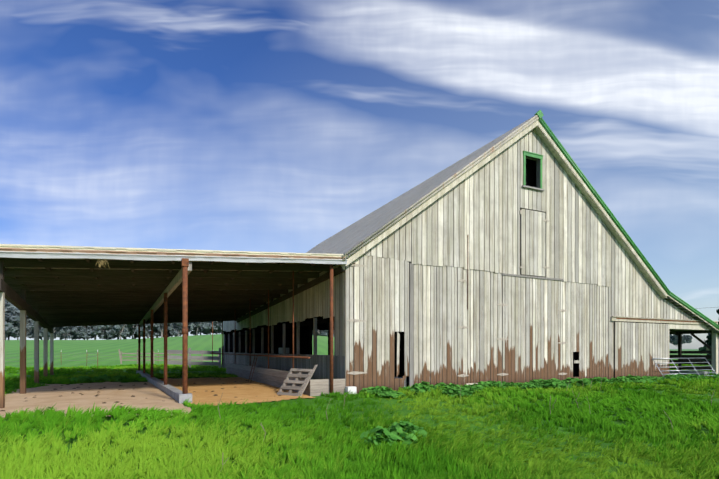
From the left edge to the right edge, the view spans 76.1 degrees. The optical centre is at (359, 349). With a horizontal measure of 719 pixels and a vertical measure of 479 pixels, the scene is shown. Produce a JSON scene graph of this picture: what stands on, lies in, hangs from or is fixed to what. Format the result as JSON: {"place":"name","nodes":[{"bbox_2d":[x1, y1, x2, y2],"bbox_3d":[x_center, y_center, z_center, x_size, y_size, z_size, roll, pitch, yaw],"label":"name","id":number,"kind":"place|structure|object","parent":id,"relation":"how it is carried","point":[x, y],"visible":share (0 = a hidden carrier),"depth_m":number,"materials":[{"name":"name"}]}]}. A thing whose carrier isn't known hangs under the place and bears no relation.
{"place":"outdoors","nodes":[
{"label":"outdoors","id":0,"kind":"place"},
{"bbox_2d":[138,258,188,393],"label":"support posts","id":1,"kind":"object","parent":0,"point":[184,263],"depth_m":14.42,"materials":[{"name":"brown wood"}]},
{"bbox_2d":[226,363,299,392],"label":"feed bunk wall","id":2,"kind":"structure","parent":0,"point":[274,377],"depth_m":22.92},
{"bbox_2d":[223,316,334,354],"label":"wall posts","id":3,"kind":"object","parent":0,"point":[297,337],"visible":0.85,"depth_m":24.79,"materials":[{"name":"grey wood"}]},
{"bbox_2d":[224,352,344,389],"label":"barn side boards","id":4,"kind":"object","parent":3,"relation":"attached to","point":[322,369],"visible":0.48,"depth_m":22.30,"materials":[{"name":"grey wood"}]},
{"bbox_2d":[0,334,718,478],"bbox_3d":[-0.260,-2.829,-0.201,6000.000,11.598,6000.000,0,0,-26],"label":"ground","id":5,"kind":"structure","parent":0,"point":[75,349],"depth_m":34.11,"materials":[{"name":"green plant"}]},
{"bbox_2d":[5,299,19,332],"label":"tree","id":6,"kind":"object","parent":5,"relation":"on","point":[11,310],"visible":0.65,"depth_m":202.28,"materials":[{"name":"green plant"}]},
{"bbox_2d":[9,315,32,339],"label":"grove tree","id":7,"kind":"object","parent":5,"relation":"on","point":[16,332],"visible":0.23,"depth_m":205.11,"materials":[{"name":"green plant"}]},
{"bbox_2d":[26,315,31,332],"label":"grove tree","id":8,"kind":"object","parent":5,"relation":"on","point":[28,319],"visible":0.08,"depth_m":214.33,"materials":[{"name":"green plant"}]},
{"bbox_2d":[27,327,42,338],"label":"grove tree","id":9,"kind":"object","parent":5,"relation":"on","point":[32,335],"visible":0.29,"depth_m":209.74,"materials":[{"name":"green plant"}]},
{"bbox_2d":[30,320,64,338],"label":"grove tree","id":10,"kind":"object","parent":5,"relation":"on","point":[57,329],"visible":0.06,"depth_m":209.71,"materials":[{"name":"green plant"}]},
{"bbox_2d":[5,353,115,364],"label":"fence wires","id":11,"kind":"object","parent":5,"relation":"on","point":[56,355],"visible":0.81,"depth_m":49.56,"materials":[{"name":"metal"}]},
{"bbox_2d":[56,326,75,339],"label":"grove tree","id":12,"kind":"object","parent":5,"relation":"on","point":[65,330],"visible":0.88,"depth_m":214.10,"materials":[{"name":"green plant"}]},
{"bbox_2d":[69,326,87,339],"bbox_3d":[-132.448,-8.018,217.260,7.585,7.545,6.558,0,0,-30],"label":"grove tree","id":13,"kind":"object","parent":5,"relation":"on","point":[82,331],"visible":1,"depth_m":216.88,"materials":[{"name":"green plant"}]},
{"bbox_2d":[70,326,96,339],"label":"grove tree","id":14,"kind":"object","parent":5,"relation":"on","point":[91,335],"visible":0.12,"depth_m":222.03,"materials":[{"name":"green plant"}]},
{"bbox_2d":[0,382,190,416],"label":"dirt","id":15,"kind":"structure","parent":5,"relation":"on","point":[63,397],"depth_m":15.83,"materials":[{"name":"brown soil"}]},
{"bbox_2d":[0,292,53,407],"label":"support posts","id":16,"kind":"object","parent":15,"relation":"on","point":[22,351],"visible":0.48,"depth_m":17.29,"materials":[{"name":"grey wood"}]},
{"bbox_2d":[0,377,281,410],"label":"dung clods","id":17,"kind":"object","parent":15,"relation":"on","point":[132,395],"visible":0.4,"depth_m":18.82,"materials":[{"name":"brown soil"}]},
{"bbox_2d":[85,326,105,339],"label":"grove tree","id":18,"kind":"object","parent":5,"relation":"on","point":[100,336],"visible":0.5,"depth_m":221.09,"materials":[{"name":"green plant"}]},
{"bbox_2d":[93,325,121,339],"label":"grove tree","id":19,"kind":"object","parent":5,"relation":"on","point":[104,327],"visible":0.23,"depth_m":220.64,"materials":[{"name":"green plant"}]},
{"bbox_2d":[106,324,133,338],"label":"grove tree","id":20,"kind":"object","parent":5,"relation":"on","point":[127,329],"visible":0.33,"depth_m":221.29,"materials":[{"name":"green plant"}]},
{"bbox_2d":[116,324,138,338],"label":"grove tree","id":21,"kind":"object","parent":5,"relation":"on","point":[129,335],"visible":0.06,"depth_m":233.81,"materials":[{"name":"green plant"}]},
{"bbox_2d":[117,324,147,338],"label":"grove tree","id":22,"kind":"object","parent":5,"relation":"on","point":[136,331],"visible":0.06,"depth_m":228.53,"materials":[{"name":"green plant"}]},
{"bbox_2d":[134,324,150,337],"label":"grove tree","id":23,"kind":"object","parent":5,"relation":"on","point":[136,335],"visible":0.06,"depth_m":236.26,"materials":[{"name":"green plant"}]},
{"bbox_2d":[141,323,160,337],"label":"grove tree","id":24,"kind":"object","parent":5,"relation":"on","point":[155,326],"visible":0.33,"depth_m":236.01,"materials":[{"name":"green plant"}]},
{"bbox_2d":[150,323,163,337],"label":"grove tree","id":25,"kind":"object","parent":5,"relation":"on","point":[158,332],"visible":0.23,"depth_m":242.48,"materials":[{"name":"green plant"}]},
{"bbox_2d":[147,323,172,336],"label":"grove tree","id":26,"kind":"object","parent":5,"relation":"on","point":[168,331],"visible":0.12,"depth_m":241.44,"materials":[{"name":"green plant"}]},
{"bbox_2d":[136,370,191,403],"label":"concrete curb","id":27,"kind":"structure","parent":5,"relation":"on","point":[175,393],"depth_m":17.04,"materials":[{"name":"grey concrete"}]},
{"bbox_2d":[0,258,329,327],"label":"shed roof underside","id":28,"kind":"object","parent":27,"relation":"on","point":[118,292],"visible":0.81,"depth_m":19.77,"materials":[{"name":"brown wood"}]},
{"bbox_2d":[96,259,109,268],"bbox_3d":[-7.579,-2.568,13.543,0.379,0.298,0.163,0,0,-26],"label":"straw tuft","id":29,"kind":"object","parent":28,"relation":"attached to","point":[102,263],"visible":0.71,"depth_m":13.53,"materials":[{"name":"beige plant"}]},
{"bbox_2d":[0,257,319,271],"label":"rafters","id":30,"kind":"object","parent":28,"relation":"on","point":[158,269],"depth_m":16.10,"materials":[{"name":"wood"}]},
{"bbox_2d":[139,261,191,326],"bbox_3d":[-10.587,-2.239,23.828,0.140,1.188,21.107,0,0,-29],"label":"shed beam row","id":31,"kind":"object","parent":28,"relation":"attached to","point":[174,284],"visible":0.73,"depth_m":18.94,"materials":[{"name":"grey wood"}]},
{"bbox_2d":[0,260,343,332],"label":"shed beam row","id":32,"kind":"object","parent":28,"relation":"attached to","point":[14,298],"visible":0.96,"depth_m":19.10,"materials":[{"name":"brown wood"}]},
{"bbox_2d":[0,244,346,263],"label":"roof fascia","id":33,"kind":"structure","parent":28,"relation":"attached to","point":[40,251],"depth_m":14.11,"materials":[{"name":"white wood"}]},
{"bbox_2d":[118,349,218,363],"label":"fence","id":34,"kind":"object","parent":5,"relation":"on","point":[120,356],"visible":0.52,"depth_m":55.22,"materials":[{"name":"brown wood"}]},
{"bbox_2d":[168,323,181,335],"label":"grove tree","id":35,"kind":"object","parent":5,"relation":"on","point":[176,331],"visible":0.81,"depth_m":237.33,"materials":[{"name":"green plant"}]},
{"bbox_2d":[172,322,201,333],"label":"grove tree","id":36,"kind":"object","parent":5,"relation":"on","point":[192,326],"visible":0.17,"depth_m":241.56,"materials":[{"name":"green plant"}]},
{"bbox_2d":[167,346,223,367],"bbox_3d":[-14.421,0.669,40.038,5.368,2.000,0.286,0,0,2],"label":"corral fence","id":37,"kind":"object","parent":5,"relation":"on","point":[190,357],"visible":0.69,"depth_m":39.90,"materials":[{"name":"grey wood"}]},
{"bbox_2d":[188,322,213,334],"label":"grove tree","id":38,"kind":"object","parent":5,"relation":"on","point":[205,325],"visible":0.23,"depth_m":242.59,"materials":[{"name":"green plant"}]},
{"bbox_2d":[200,322,220,334],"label":"grove tree","id":39,"kind":"object","parent":5,"relation":"on","point":[205,331],"visible":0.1,"depth_m":251.17,"materials":[{"name":"green plant"}]},
{"bbox_2d":[210,321,221,333],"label":"grove tree","id":40,"kind":"object","parent":5,"relation":"on","point":[216,325],"visible":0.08,"depth_m":247.35,"materials":[{"name":"green plant"}]},
{"bbox_2d":[159,377,315,405],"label":"dirt floor","id":41,"kind":"structure","parent":5,"relation":"on","point":[251,392],"depth_m":18.52,"materials":[{"name":"brown soil"}]},
{"bbox_2d":[248,355,257,382],"bbox_3d":[-5.444,0.941,23.486,0.418,1.407,0.734,0,0,-26],"label":"chain","id":42,"kind":"object","parent":41,"relation":"on","point":[252,368],"visible":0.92,"depth_m":23.36,"materials":[{"name":"metal"}]},
{"bbox_2d":[211,264,332,392],"bbox_3d":[-7.088,-0.780,28.692,0.882,4.900,26.688,0,0,-26],"label":"feed rail","id":43,"kind":"object","parent":5,"relation":"on","point":[331,329],"visible":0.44,"depth_m":18.47,"materials":[{"name":"brown wood"}]},
{"bbox_2d":[223,264,345,386],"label":"barn side boards","id":44,"kind":"object","parent":5,"relation":"on","point":[313,302],"visible":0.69,"depth_m":20.36,"materials":[{"name":"grey wood"}]},
{"bbox_2d":[277,365,316,395],"bbox_3d":[-2.311,1.137,16.968,1.160,1.182,0.981,0,0,34],"label":"pallet","id":45,"kind":"object","parent":5,"relation":"on","point":[298,376],"visible":0.85,"depth_m":16.91,"materials":[{"name":"grey wood"}]},
{"bbox_2d":[312,330,327,335],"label":"grove tree","id":46,"kind":"object","parent":5,"relation":"on","point":[323,333],"visible":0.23,"depth_m":281.81,"materials":[{"name":"green plant"}]},
{"bbox_2d":[300,378,344,395],"bbox_3d":[-1.418,1.369,17.424,1.370,0.600,1.210,0,0,-26],"label":"bunk end box","id":47,"kind":"object","parent":5,"relation":"on","point":[318,387],"visible":0.71,"depth_m":16.84,"materials":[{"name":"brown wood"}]},
{"bbox_2d":[345,386,356,394],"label":"corner block","id":48,"kind":"structure","parent":5,"relation":"on","point":[352,388],"depth_m":17.05,"materials":[{"name":"white paint"}]},
{"bbox_2d":[71,373,718,448],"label":"weeds","id":49,"kind":"object","parent":5,"relation":"on","point":[454,389],"visible":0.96,"depth_m":18.07,"materials":[{"name":"green plant"}]},
{"bbox_2d":[223,159,666,386],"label":"dark interior","id":50,"kind":"object","parent":5,"relation":"on","point":[306,327],"visible":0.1,"depth_m":42.67,"materials":[{"name":"black"}]},
{"bbox_2d":[306,116,711,331],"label":"roof","id":51,"kind":"structure","parent":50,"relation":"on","point":[345,240],"depth_m":23.51,"materials":[{"name":"grey metal"}]},
{"bbox_2d":[341,115,538,260],"bbox_3d":[3.746,-7.017,18.877,9.862,7.588,0.112,0,0,-26],"label":"roof trim board","id":52,"kind":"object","parent":51,"relation":"attached to","point":[424,199],"visible":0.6,"depth_m":18.51,"materials":[{"name":"beige wood"}]},
{"bbox_2d":[534,110,718,329],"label":"roof edge trim","id":53,"kind":"structure","parent":51,"relation":"attached to","point":[539,113],"depth_m":23.23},
{"bbox_2d":[228,156,683,385],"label":"board gaps","id":54,"kind":"object","parent":5,"relation":"on","point":[430,310],"visible":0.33,"depth_m":18.90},
{"bbox_2d":[279,348,288,353],"bbox_3d":[-4.255,0.035,25.883,0.400,0.330,0.800,0,0,-26],"label":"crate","id":55,"kind":"object","parent":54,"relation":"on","point":[281,350],"visible":0.71,"depth_m":25.58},
{"bbox_2d":[394,377,406,386],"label":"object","id":56,"kind":"structure","parent":54,"relation":"on","point":[405,382],"depth_m":18.90,"materials":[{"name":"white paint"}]},
{"bbox_2d":[347,210,566,376],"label":"door hinges","id":57,"kind":"object","parent":54,"relation":"attached to","point":[462,327],"visible":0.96,"depth_m":19.54,"materials":[{"name":"white metal"}]},
{"bbox_2d":[467,259,467,308],"bbox_3d":[4.632,-3.341,19.641,0.029,3.180,0.059,0,0,-26],"label":"gable rod","id":58,"kind":"object","parent":54,"relation":"attached to","point":[467,283],"visible":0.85,"depth_m":19.64,"materials":[{"name":"metal"}]},
{"bbox_2d":[346,253,613,393],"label":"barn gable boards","id":59,"kind":"object","parent":54,"relation":"attached to","point":[535,326],"visible":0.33,"depth_m":19.79,"materials":[{"name":"white wood"}]},
{"bbox_2d":[409,263,563,386],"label":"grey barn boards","id":60,"kind":"object","parent":54,"relation":"attached to","point":[411,324],"visible":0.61,"depth_m":18.46,"materials":[{"name":"grey wood"}]},
{"bbox_2d":[365,129,693,319],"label":"barn gable boards","id":61,"kind":"object","parent":54,"relation":"attached to","point":[473,218],"visible":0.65,"depth_m":21.03,"materials":[{"name":"white wood"}]},
{"bbox_2d":[523,151,542,188],"bbox_3d":[8.030,-8.300,21.239,1.220,1.600,0.070,0,0,-26],"label":"window frame","id":62,"kind":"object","parent":61,"relation":"attached to","point":[532,155],"depth_m":21.15,"materials":[{"name":"green wood"}]},
{"bbox_2d":[522,185,543,191],"bbox_3d":[7.984,-7.465,21.278,1.310,0.070,0.260,0,0,-26],"label":"window sill","id":63,"kind":"structure","parent":62,"relation":"attached to","point":[532,188],"depth_m":21.14,"materials":[{"name":"white wood"}]},
{"bbox_2d":[341,120,718,330],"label":"roof trim","id":64,"kind":"structure","parent":54,"relation":"attached to","point":[567,167],"depth_m":21.80,"materials":[{"name":"beige wood"}]},
{"bbox_2d":[526,157,539,187],"bbox_3d":[7.970,-8.216,21.365,0.970,1.430,0.210,0,0,-26],"label":"window reveal","id":65,"kind":"object","parent":54,"relation":"attached to","point":[537,173],"depth_m":21.54,"materials":[{"name":"black wood"}]},
{"bbox_2d":[218,368,714,471],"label":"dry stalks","id":66,"kind":"object","parent":5,"relation":"on","point":[460,388],"visible":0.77,"depth_m":13.12,"materials":[{"name":"beige plant"}]},
{"bbox_2d":[669,334,692,345],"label":"tree","id":67,"kind":"object","parent":5,"relation":"on","point":[673,339],"visible":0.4,"depth_m":154.53,"materials":[{"name":"green plant"}]},
{"bbox_2d":[652,358,716,377],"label":"tube gate","id":68,"kind":"structure","parent":5,"relation":"on","point":[685,366],"depth_m":25.86,"materials":[{"name":"metal"}]},
{"bbox_2d":[669,370,709,374],"bbox_3d":[20.639,1.490,29.156,0.550,0.360,2.550,0,0,-26],"label":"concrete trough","id":69,"kind":"object","parent":5,"relation":"on","point":[677,372],"visible":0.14,"depth_m":28.64,"materials":[{"name":"grey concrete"}]},
{"bbox_2d":[669,329,711,369],"bbox_3d":[13.558,-0.617,39.516,5.249,4.572,28.050,0,0,-26],"label":"timber frame","id":70,"kind":"object","parent":5,"relation":"on","point":[679,334],"visible":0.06,"depth_m":29.63,"materials":[{"name":"brown wood"}]},
{"bbox_2d":[669,351,711,369],"bbox_3d":[19.767,0.649,31.992,0.040,1.200,8.880,0,0,-26],"label":"fence","id":71,"kind":"object","parent":5,"relation":"on","point":[693,357],"depth_m":29.13,"materials":[{"name":"silver metal"}]},
{"bbox_2d":[667,323,717,373],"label":"door frame","id":72,"kind":"object","parent":5,"relation":"on","point":[714,342],"visible":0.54,"depth_m":27.76,"materials":[{"name":"white wood"}]},
{"bbox_2d":[699,309,718,360],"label":"conifer tree","id":73,"kind":"object","parent":5,"relation":"on","point":[708,342],"visible":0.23,"depth_m":52.38,"materials":[{"name":"green plant"}]},
{"bbox_2d":[718,333,718,372],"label":"corner post","id":74,"kind":"object","parent":5,"relation":"on","point":[718,353],"visible":0.08,"depth_m":27.86,"materials":[{"name":"white wood"}]},
{"bbox_2d":[0,0,718,348],"label":"sky","id":75,"kind":"structure","parent":0,"point":[225,125],"materials":[{"name":"blue"}]},
{"bbox_2d":[610,316,718,324],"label":"trim board","id":76,"kind":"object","parent":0,"point":[612,318],"depth_m":25.05,"materials":[{"name":"beige wood"}]},
{"bbox_2d":[615,322,668,377],"bbox_3d":[15.253,0.070,24.702,4.597,3.040,0.031,0,0,-26],"label":"barn sliding door","id":77,"kind":"structure","parent":76,"relation":"hanging from","point":[639,347],"depth_m":24.62,"materials":[{"name":"white wood"}]},
{"bbox_2d":[616,318,716,322],"bbox_3d":[17.357,-1.635,25.646,9.100,0.050,0.015,0,0,-26],"label":"barn door track rail","id":78,"kind":"object","parent":76,"relation":"attached to","point":[661,320],"visible":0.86,"depth_m":25.25,"materials":[{"name":"grey wood"}]},
{"bbox_2d":[664,296,718,335],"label":"rafter tails","id":79,"kind":"object","parent":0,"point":[692,315],"visible":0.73,"depth_m":26.44,"materials":[{"name":"wood"}]}
]}

